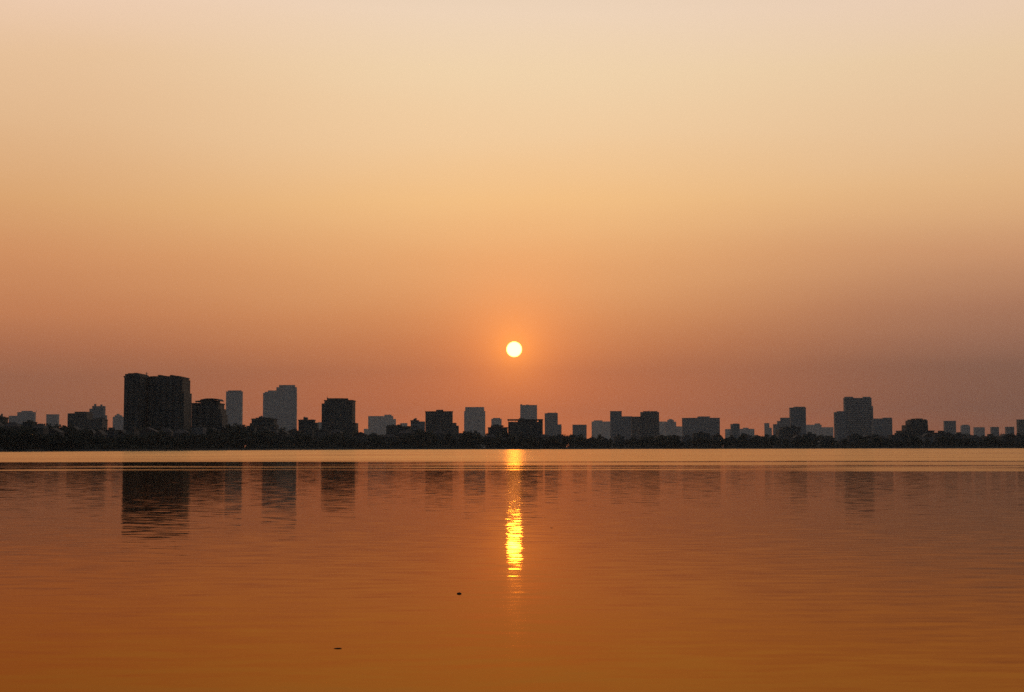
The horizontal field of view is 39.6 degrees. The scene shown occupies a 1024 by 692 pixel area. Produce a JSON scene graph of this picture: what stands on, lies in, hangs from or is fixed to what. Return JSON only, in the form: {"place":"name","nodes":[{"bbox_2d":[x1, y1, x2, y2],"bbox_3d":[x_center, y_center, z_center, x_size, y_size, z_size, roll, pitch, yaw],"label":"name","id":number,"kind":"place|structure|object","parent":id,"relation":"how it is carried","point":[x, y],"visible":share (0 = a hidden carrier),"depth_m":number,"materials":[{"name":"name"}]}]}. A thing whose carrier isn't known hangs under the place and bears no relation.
{"place":"outdoors","nodes":[
{"label":"outdoors","id":0,"kind":"place"},
{"bbox_2d":[0,448,1023,691],"bbox_3d":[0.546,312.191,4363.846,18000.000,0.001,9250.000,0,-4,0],"label":"water","id":1,"kind":"structure","parent":0,"point":[740,570],"depth_m":23.07,"materials":[{"name":"orange liquid"}]},
{"bbox_2d":[0,447,1023,450],"bbox_3d":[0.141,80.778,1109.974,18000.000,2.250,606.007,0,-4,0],"label":"embankment","id":2,"kind":"structure","parent":0,"point":[480,448],"depth_m":1351.42,"materials":[{"name":"stone"}]},
{"bbox_2d":[4,428,20,450],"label":"tree","id":3,"kind":"object","parent":2,"relation":"on","point":[13,434],"visible":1,"depth_m":838.52,"materials":[{"name":"green plant"}]},
{"bbox_2d":[13,436,25,449],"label":"tree","id":4,"kind":"object","parent":2,"relation":"on","point":[18,446],"visible":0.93,"depth_m":844.21,"materials":[{"name":"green plant"}]},
{"bbox_2d":[17,426,36,448],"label":"tree","id":5,"kind":"object","parent":2,"relation":"on","point":[27,434],"visible":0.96,"depth_m":846.99,"materials":[{"name":"green plant"}]},
{"bbox_2d":[524,436,535,447],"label":"tree","id":6,"kind":"object","parent":2,"relation":"on","point":[528,441],"visible":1,"depth_m":1361.93,"materials":[{"name":"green plant"}]},
{"bbox_2d":[0,0,1023,446],"label":"sky","id":7,"kind":"structure","parent":0,"point":[746,213],"materials":[{"name":"orange"}]},
{"label":"land","id":8,"kind":"structure","parent":0,"visible":0},
{"bbox_2d":[4,422,20,448],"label":"house","id":9,"kind":"structure","parent":8,"relation":"on","point":[12,425],"depth_m":927.32,"materials":[{"name":"tile"}]},
{"bbox_2d":[9,410,36,425],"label":"apartment block","id":10,"kind":"structure","parent":8,"relation":"on","point":[21,417],"depth_m":4136.05,"materials":[{"name":"concrete"}]},
{"bbox_2d":[22,420,37,448],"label":"house","id":11,"kind":"structure","parent":8,"relation":"on","point":[30,423],"depth_m":933.80,"materials":[{"name":"grey glass"}]},
{"bbox_2d":[32,424,48,448],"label":"house","id":12,"kind":"structure","parent":8,"relation":"on","point":[41,429],"depth_m":889.29,"materials":[{"name":"tile"}]},
{"bbox_2d":[41,433,52,449],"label":"tree","id":13,"kind":"object","parent":8,"relation":"on","point":[47,440],"visible":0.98,"depth_m":859.35,"materials":[{"name":"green plant"}]},
{"bbox_2d":[46,414,59,427],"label":"apartment block","id":14,"kind":"structure","parent":8,"relation":"on","point":[53,419],"depth_m":4250.50,"materials":[{"name":"concrete"}]},
{"bbox_2d":[49,432,60,449],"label":"tree","id":15,"kind":"object","parent":8,"relation":"on","point":[54,436],"visible":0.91,"depth_m":865.59,"materials":[{"name":"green plant"}]},
{"bbox_2d":[48,428,64,448],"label":"house","id":16,"kind":"structure","parent":8,"relation":"on","point":[52,431],"depth_m":921.66,"materials":[{"name":"tile"}]},
{"bbox_2d":[53,435,69,449],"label":"tree","id":17,"kind":"object","parent":8,"relation":"on","point":[61,441],"visible":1,"depth_m":864.06,"materials":[{"name":"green plant"}]},
{"bbox_2d":[61,424,77,448],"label":"tree","id":18,"kind":"object","parent":8,"relation":"on","point":[66,430],"visible":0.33,"depth_m":952.16,"materials":[{"name":"green plant"}]},
{"bbox_2d":[68,431,77,448],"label":"tree","id":19,"kind":"object","parent":8,"relation":"on","point":[71,435],"visible":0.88,"depth_m":878.80,"materials":[{"name":"green plant"}]},
{"bbox_2d":[72,434,86,448],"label":"tree","id":20,"kind":"object","parent":8,"relation":"on","point":[79,439],"visible":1,"depth_m":875.16,"materials":[{"name":"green plant"}]},
{"bbox_2d":[67,412,107,431],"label":"apartment block","id":21,"kind":"structure","parent":8,"relation":"on","point":[83,421],"depth_m":1848.22,"materials":[{"name":"grey concrete"}]},
{"bbox_2d":[89,404,106,419],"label":"apartment tower","id":22,"kind":"structure","parent":8,"relation":"on","point":[99,411],"depth_m":2988.11,"materials":[{"name":"grey concrete"}]},
{"bbox_2d":[94,430,107,447],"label":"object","id":23,"kind":"structure","parent":8,"relation":"on","point":[99,433],"depth_m":924.86,"materials":[{"name":"plant"}]},
{"bbox_2d":[104,427,118,448],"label":"house","id":24,"kind":"structure","parent":8,"relation":"on","point":[111,432],"depth_m":950.09,"materials":[{"name":"grey glass"}]},
{"bbox_2d":[113,414,123,429],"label":"apartment block","id":25,"kind":"structure","parent":8,"relation":"on","point":[118,420],"depth_m":4479.35,"materials":[{"name":"concrete"}]},
{"bbox_2d":[126,427,139,436],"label":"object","id":26,"kind":"structure","parent":8,"relation":"on","point":[132,431],"depth_m":961.24,"materials":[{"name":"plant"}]},
{"bbox_2d":[123,372,148,429],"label":"apartment tower","id":27,"kind":"structure","parent":8,"relation":"on","point":[136,386],"depth_m":1170.10,"materials":[{"name":"black glass"}]},
{"bbox_2d":[140,427,158,447],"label":"house","id":28,"kind":"structure","parent":8,"relation":"on","point":[147,430],"depth_m":995.00,"materials":[{"name":"tile"}]},
{"bbox_2d":[145,433,157,446],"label":"tree","id":29,"kind":"object","parent":8,"relation":"on","point":[151,439],"visible":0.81,"depth_m":972.67,"materials":[{"name":"green plant"}]},
{"bbox_2d":[153,432,163,448],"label":"tree","id":30,"kind":"object","parent":8,"relation":"on","point":[156,435],"visible":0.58,"depth_m":987.34,"materials":[{"name":"green plant"}]},
{"bbox_2d":[148,375,191,431],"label":"apartment tower","id":31,"kind":"structure","parent":8,"relation":"on","point":[170,402],"depth_m":1189.39,"materials":[{"name":"black glass"}]},
{"bbox_2d":[173,429,190,448],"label":"house","id":32,"kind":"structure","parent":8,"relation":"on","point":[178,432],"depth_m":1095.07,"materials":[{"name":"tile"}]},
{"bbox_2d":[181,432,200,448],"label":"tree","id":33,"kind":"object","parent":8,"relation":"on","point":[192,439],"visible":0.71,"depth_m":1071.93,"materials":[{"name":"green plant"}]},
{"bbox_2d":[191,425,206,448],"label":"house","id":34,"kind":"structure","parent":8,"relation":"on","point":[198,429],"depth_m":1195.77,"materials":[{"name":"grey glass"}]},
{"bbox_2d":[197,434,208,448],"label":"tree","id":35,"kind":"object","parent":8,"relation":"on","point":[203,440],"visible":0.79,"depth_m":1113.39,"materials":[{"name":"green plant"}]},
{"bbox_2d":[191,398,227,429],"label":"hotel block","id":36,"kind":"structure","parent":8,"relation":"on","point":[209,412],"depth_m":1258.84,"materials":[{"name":"grey glass"}]},
{"bbox_2d":[223,434,234,447],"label":"tree","id":37,"kind":"object","parent":8,"relation":"on","point":[229,440],"visible":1,"depth_m":1181.95,"materials":[{"name":"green plant"}]},
{"bbox_2d":[226,390,242,425],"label":"office tower","id":38,"kind":"structure","parent":8,"relation":"on","point":[234,405],"depth_m":4483.09,"materials":[{"name":"concrete"}]},
{"bbox_2d":[226,423,243,443],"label":"tree","id":39,"kind":"object","parent":8,"relation":"on","point":[233,427],"visible":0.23,"depth_m":1243.09,"materials":[{"name":"green plant"}]},
{"bbox_2d":[227,427,253,447],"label":"tree","id":40,"kind":"object","parent":8,"relation":"on","point":[243,440],"visible":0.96,"depth_m":1196.10,"materials":[{"name":"green plant"}]},
{"bbox_2d":[253,432,265,447],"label":"tree","id":41,"kind":"object","parent":8,"relation":"on","point":[259,438],"visible":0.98,"depth_m":1218.30,"materials":[{"name":"green plant"}]},
{"bbox_2d":[251,416,278,429],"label":"apartment block","id":42,"kind":"structure","parent":8,"relation":"on","point":[262,421],"depth_m":1478.04,"materials":[{"name":"grey concrete"}]},
{"bbox_2d":[257,429,275,447],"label":"tree","id":43,"kind":"object","parent":8,"relation":"on","point":[269,436],"visible":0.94,"depth_m":1222.81,"materials":[{"name":"green plant"}]},
{"bbox_2d":[263,385,296,430],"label":"office tower","id":44,"kind":"structure","parent":8,"relation":"on","point":[280,403],"depth_m":4253.18,"materials":[{"name":"concrete"}]},
{"bbox_2d":[278,430,289,447],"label":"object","id":45,"kind":"structure","parent":8,"relation":"on","point":[284,434],"depth_m":1316.38,"materials":[{"name":"plant"}]},
{"bbox_2d":[288,429,300,447],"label":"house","id":46,"kind":"structure","parent":8,"relation":"on","point":[292,432],"depth_m":1349.62,"materials":[{"name":"grey glass"}]},
{"bbox_2d":[293,431,308,447],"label":"tree","id":47,"kind":"object","parent":8,"relation":"on","point":[301,438],"visible":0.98,"depth_m":1264.83,"materials":[{"name":"green plant"}]},
{"bbox_2d":[298,417,318,445],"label":"apartment block","id":48,"kind":"structure","parent":8,"relation":"on","point":[304,423],"depth_m":1497.93,"materials":[{"name":"grey concrete"}]},
{"bbox_2d":[304,426,313,447],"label":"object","id":49,"kind":"structure","parent":8,"relation":"on","point":[309,430],"depth_m":1334.31,"materials":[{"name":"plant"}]},
{"bbox_2d":[315,428,330,447],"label":"house","id":50,"kind":"structure","parent":8,"relation":"on","point":[322,432],"depth_m":1328.34,"materials":[{"name":"grey glass"}]},
{"bbox_2d":[323,435,332,447],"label":"tree","id":51,"kind":"object","parent":8,"relation":"on","point":[327,439],"visible":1,"depth_m":1291.50,"materials":[{"name":"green plant"}]},
{"bbox_2d":[331,433,343,447],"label":"tree","id":52,"kind":"object","parent":8,"relation":"on","point":[338,439],"visible":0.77,"depth_m":1309.03,"materials":[{"name":"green plant"}]},
{"bbox_2d":[321,397,357,447],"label":"office tower","id":53,"kind":"structure","parent":8,"relation":"on","point":[338,413],"depth_m":1638.58,"materials":[{"name":"black glass"}]},
{"bbox_2d":[354,432,367,447],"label":"house","id":54,"kind":"structure","parent":8,"relation":"on","point":[361,437],"depth_m":1395.98,"materials":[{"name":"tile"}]},
{"bbox_2d":[366,435,377,448],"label":"tree","id":55,"kind":"object","parent":8,"relation":"on","point":[372,440],"visible":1,"depth_m":1351.14,"materials":[{"name":"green plant"}]},
{"bbox_2d":[364,415,395,435],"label":"apartment block","id":56,"kind":"structure","parent":8,"relation":"on","point":[377,424],"depth_m":7350.18,"materials":[{"name":"concrete"}]},
{"bbox_2d":[381,434,396,447],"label":"house","id":57,"kind":"structure","parent":8,"relation":"on","point":[386,437],"depth_m":1398.59,"materials":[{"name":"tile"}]},
{"bbox_2d":[386,424,411,447],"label":"apartment block","id":58,"kind":"structure","parent":8,"relation":"on","point":[396,429],"depth_m":1637.24,"materials":[{"name":"black concrete"}]},
{"bbox_2d":[398,430,413,447],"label":"house","id":59,"kind":"structure","parent":8,"relation":"on","point":[406,432],"depth_m":1396.44,"materials":[{"name":"tile"}]},
{"bbox_2d":[410,433,421,446],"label":"tree","id":60,"kind":"object","parent":8,"relation":"on","point":[416,438],"visible":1,"depth_m":1363.69,"materials":[{"name":"black plant"}]},
{"bbox_2d":[410,418,424,446],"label":"apartment block","id":61,"kind":"structure","parent":8,"relation":"on","point":[416,424],"depth_m":1797.58,"materials":[{"name":"grey concrete"}]},
{"bbox_2d":[414,429,429,447],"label":"tree","id":62,"kind":"object","parent":8,"relation":"on","point":[426,434],"visible":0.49,"depth_m":1440.49,"materials":[{"name":"black plant"}]},
{"bbox_2d":[432,430,444,447],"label":"house","id":63,"kind":"structure","parent":8,"relation":"on","point":[440,434],"depth_m":1426.34,"materials":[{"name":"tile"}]},
{"bbox_2d":[425,410,458,447],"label":"apartment tower","id":64,"kind":"structure","parent":8,"relation":"on","point":[441,420],"depth_m":1997.07,"materials":[{"name":"black concrete"}]},
{"bbox_2d":[443,434,454,447],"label":"tree","id":65,"kind":"object","parent":8,"relation":"on","point":[449,438],"visible":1,"depth_m":1360.25,"materials":[{"name":"black plant"}]},
{"bbox_2d":[464,407,484,446],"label":"office tower","id":66,"kind":"structure","parent":8,"relation":"on","point":[474,418],"depth_m":6202.90,"materials":[{"name":"concrete"}]},
{"bbox_2d":[475,435,486,447],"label":"tree","id":67,"kind":"object","parent":8,"relation":"on","point":[480,439],"visible":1,"depth_m":1364.60,"materials":[{"name":"black plant"}]},
{"bbox_2d":[488,424,507,433],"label":"apartment block","id":68,"kind":"structure","parent":8,"relation":"on","point":[494,428],"depth_m":1677.08,"materials":[{"name":"black concrete"}]},
{"bbox_2d":[0,442,1023,449],"bbox_3d":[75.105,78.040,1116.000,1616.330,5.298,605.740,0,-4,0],"label":"undergrowth","id":69,"kind":"object","parent":8,"relation":"on","point":[90,446],"visible":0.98,"depth_m":1354.97,"materials":[{"name":"black plant"}]},
{"bbox_2d":[507,418,542,447],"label":"hotel block","id":70,"kind":"structure","parent":8,"relation":"on","point":[531,426],"depth_m":1657.38,"materials":[{"name":"black glass"}]},
{"bbox_2d":[520,404,536,418],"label":"office tower","id":71,"kind":"structure","parent":8,"relation":"on","point":[528,411],"depth_m":5286.03,"materials":[{"name":"concrete"}]},
{"bbox_2d":[545,412,561,435],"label":"apartment tower","id":72,"kind":"structure","parent":8,"relation":"on","point":[553,427],"depth_m":4363.89,"materials":[{"name":"grey concrete"}]},
{"bbox_2d":[572,425,586,438],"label":"apartment block","id":73,"kind":"structure","parent":8,"relation":"on","point":[578,429],"depth_m":4132.97,"materials":[{"name":"grey concrete"}]},
{"bbox_2d":[592,420,609,439],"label":"apartment block","id":74,"kind":"structure","parent":8,"relation":"on","point":[601,427],"depth_m":8286.70,"materials":[{"name":"concrete"}]},
{"bbox_2d":[610,411,631,446],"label":"apartment tower","id":75,"kind":"structure","parent":8,"relation":"on","point":[620,424],"depth_m":3100.68,"materials":[{"name":"grey concrete"}]},
{"bbox_2d":[631,411,658,445],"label":"apartment tower","id":76,"kind":"structure","parent":8,"relation":"on","point":[646,423],"depth_m":2870.96,"materials":[{"name":"grey concrete"}]},
{"bbox_2d":[659,421,665,435],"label":"apartment block","id":77,"kind":"structure","parent":8,"relation":"on","point":[662,427],"depth_m":8287.08,"materials":[{"name":"concrete"}]},
{"bbox_2d":[665,419,675,435],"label":"apartment block","id":78,"kind":"structure","parent":8,"relation":"on","point":[670,426],"depth_m":5626.36,"materials":[{"name":"concrete"}]},
{"bbox_2d":[682,416,719,446],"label":"apartment block","id":79,"kind":"structure","parent":8,"relation":"on","point":[704,424],"depth_m":3444.96,"materials":[{"name":"grey concrete"}]},
{"bbox_2d":[692,432,709,447],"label":"house","id":80,"kind":"structure","parent":8,"relation":"on","point":[698,434],"depth_m":1420.83,"materials":[{"name":"black glass"}]},
{"bbox_2d":[696,437,707,447],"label":"tree","id":81,"kind":"object","parent":8,"relation":"on","point":[702,440],"visible":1,"depth_m":1388.35,"materials":[{"name":"black plant"}]},
{"bbox_2d":[730,424,739,437],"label":"apartment block","id":82,"kind":"structure","parent":8,"relation":"on","point":[735,430],"depth_m":2985.03,"materials":[{"name":"grey concrete"}]},
{"bbox_2d":[740,428,753,435],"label":"apartment block","id":83,"kind":"structure","parent":8,"relation":"on","point":[750,432],"depth_m":5969.46,"materials":[{"name":"concrete"}]},
{"bbox_2d":[764,423,771,436],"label":"apartment block","id":84,"kind":"structure","parent":8,"relation":"on","point":[767,430],"depth_m":5051.82,"materials":[{"name":"concrete"}]},
{"bbox_2d":[773,418,789,434],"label":"apartment block","id":85,"kind":"structure","parent":8,"relation":"on","point":[783,422],"depth_m":3790.16,"materials":[{"name":"grey concrete"}]},
{"bbox_2d":[776,425,800,446],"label":"apartment block","id":86,"kind":"structure","parent":8,"relation":"on","point":[790,431],"depth_m":1846.78,"materials":[{"name":"grey concrete"}]},
{"bbox_2d":[789,407,805,436],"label":"apartment tower","id":87,"kind":"structure","parent":8,"relation":"on","point":[797,416],"depth_m":2871.92,"materials":[{"name":"grey concrete"}]},
{"bbox_2d":[806,423,833,445],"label":"apartment block","id":88,"kind":"structure","parent":8,"relation":"on","point":[817,429],"depth_m":7806.94,"materials":[{"name":"concrete"}]},
{"bbox_2d":[819,436,834,446],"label":"house","id":89,"kind":"structure","parent":8,"relation":"on","point":[825,439],"depth_m":1442.21,"materials":[{"name":"black glass"}]},
{"bbox_2d":[847,434,858,446],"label":"house","id":90,"kind":"structure","parent":8,"relation":"on","point":[853,438],"depth_m":1448.55,"materials":[{"name":"black glass"}]},
{"bbox_2d":[834,397,872,439],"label":"apartment tower","id":91,"kind":"structure","parent":8,"relation":"on","point":[855,416],"depth_m":3216.41,"materials":[{"name":"grey concrete"}]},
{"bbox_2d":[871,436,882,446],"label":"tree","id":92,"kind":"object","parent":8,"relation":"on","point":[877,440],"visible":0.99,"depth_m":1407.73,"materials":[{"name":"black plant"}]},
{"bbox_2d":[872,418,892,436],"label":"apartment block","id":93,"kind":"structure","parent":8,"relation":"on","point":[881,426],"depth_m":3100.26,"materials":[{"name":"grey concrete"}]},
{"bbox_2d":[888,433,906,446],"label":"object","id":94,"kind":"structure","parent":8,"relation":"on","point":[898,437],"depth_m":1474.27,"materials":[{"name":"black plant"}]},
{"bbox_2d":[906,432,921,446],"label":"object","id":95,"kind":"structure","parent":8,"relation":"on","point":[909,436],"depth_m":1468.41,"materials":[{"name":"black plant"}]},
{"bbox_2d":[902,418,927,430],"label":"hotel block","id":96,"kind":"structure","parent":8,"relation":"on","point":[918,423],"depth_m":1757.66,"materials":[{"name":"black glass"}]},
{"bbox_2d":[895,428,934,434],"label":"apartment block","id":97,"kind":"structure","parent":8,"relation":"on","point":[918,431],"depth_m":1716.72,"materials":[{"name":"black concrete"}]},
{"bbox_2d":[920,433,932,446],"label":"house","id":98,"kind":"structure","parent":8,"relation":"on","point":[924,437],"depth_m":1444.47,"materials":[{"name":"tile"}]},
{"bbox_2d":[932,431,950,446],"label":"house","id":99,"kind":"structure","parent":8,"relation":"on","point":[939,434],"depth_m":1483.68,"materials":[{"name":"black glass"}]},
{"bbox_2d":[943,421,955,433],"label":"apartment block","id":100,"kind":"structure","parent":8,"relation":"on","point":[949,426],"depth_m":4133.66,"materials":[{"name":"grey concrete"}]},
{"bbox_2d":[952,432,964,446],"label":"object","id":101,"kind":"structure","parent":8,"relation":"on","point":[957,435],"depth_m":1468.84,"materials":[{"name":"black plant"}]},
{"bbox_2d":[960,425,969,434],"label":"apartment block","id":102,"kind":"structure","parent":8,"relation":"on","point":[964,429],"depth_m":4822.11,"materials":[{"name":"concrete"}]},
{"bbox_2d":[963,435,981,446],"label":"house","id":103,"kind":"structure","parent":8,"relation":"on","point":[977,439],"depth_m":1445.22,"materials":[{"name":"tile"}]},
{"bbox_2d":[973,427,984,436],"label":"apartment block","id":104,"kind":"structure","parent":8,"relation":"on","point":[979,431],"depth_m":5051.23,"materials":[{"name":"concrete"}]},
{"bbox_2d":[990,427,998,435],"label":"apartment block","id":105,"kind":"structure","parent":8,"relation":"on","point":[994,431],"depth_m":4247.62,"materials":[{"name":"grey concrete"}]},
{"bbox_2d":[997,434,1014,446],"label":"house","id":106,"kind":"structure","parent":8,"relation":"on","point":[1005,437],"depth_m":1426.61,"materials":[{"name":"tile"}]},
{"bbox_2d":[1012,435,1023,446],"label":"house","id":107,"kind":"structure","parent":8,"relation":"on","point":[1017,438],"depth_m":1413.76,"materials":[{"name":"black glass"}]},
{"bbox_2d":[1016,419,1023,435],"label":"apartment tower","id":108,"kind":"structure","parent":8,"relation":"on","point":[1020,425],"depth_m":3560.05,"materials":[{"name":"grey concrete"}]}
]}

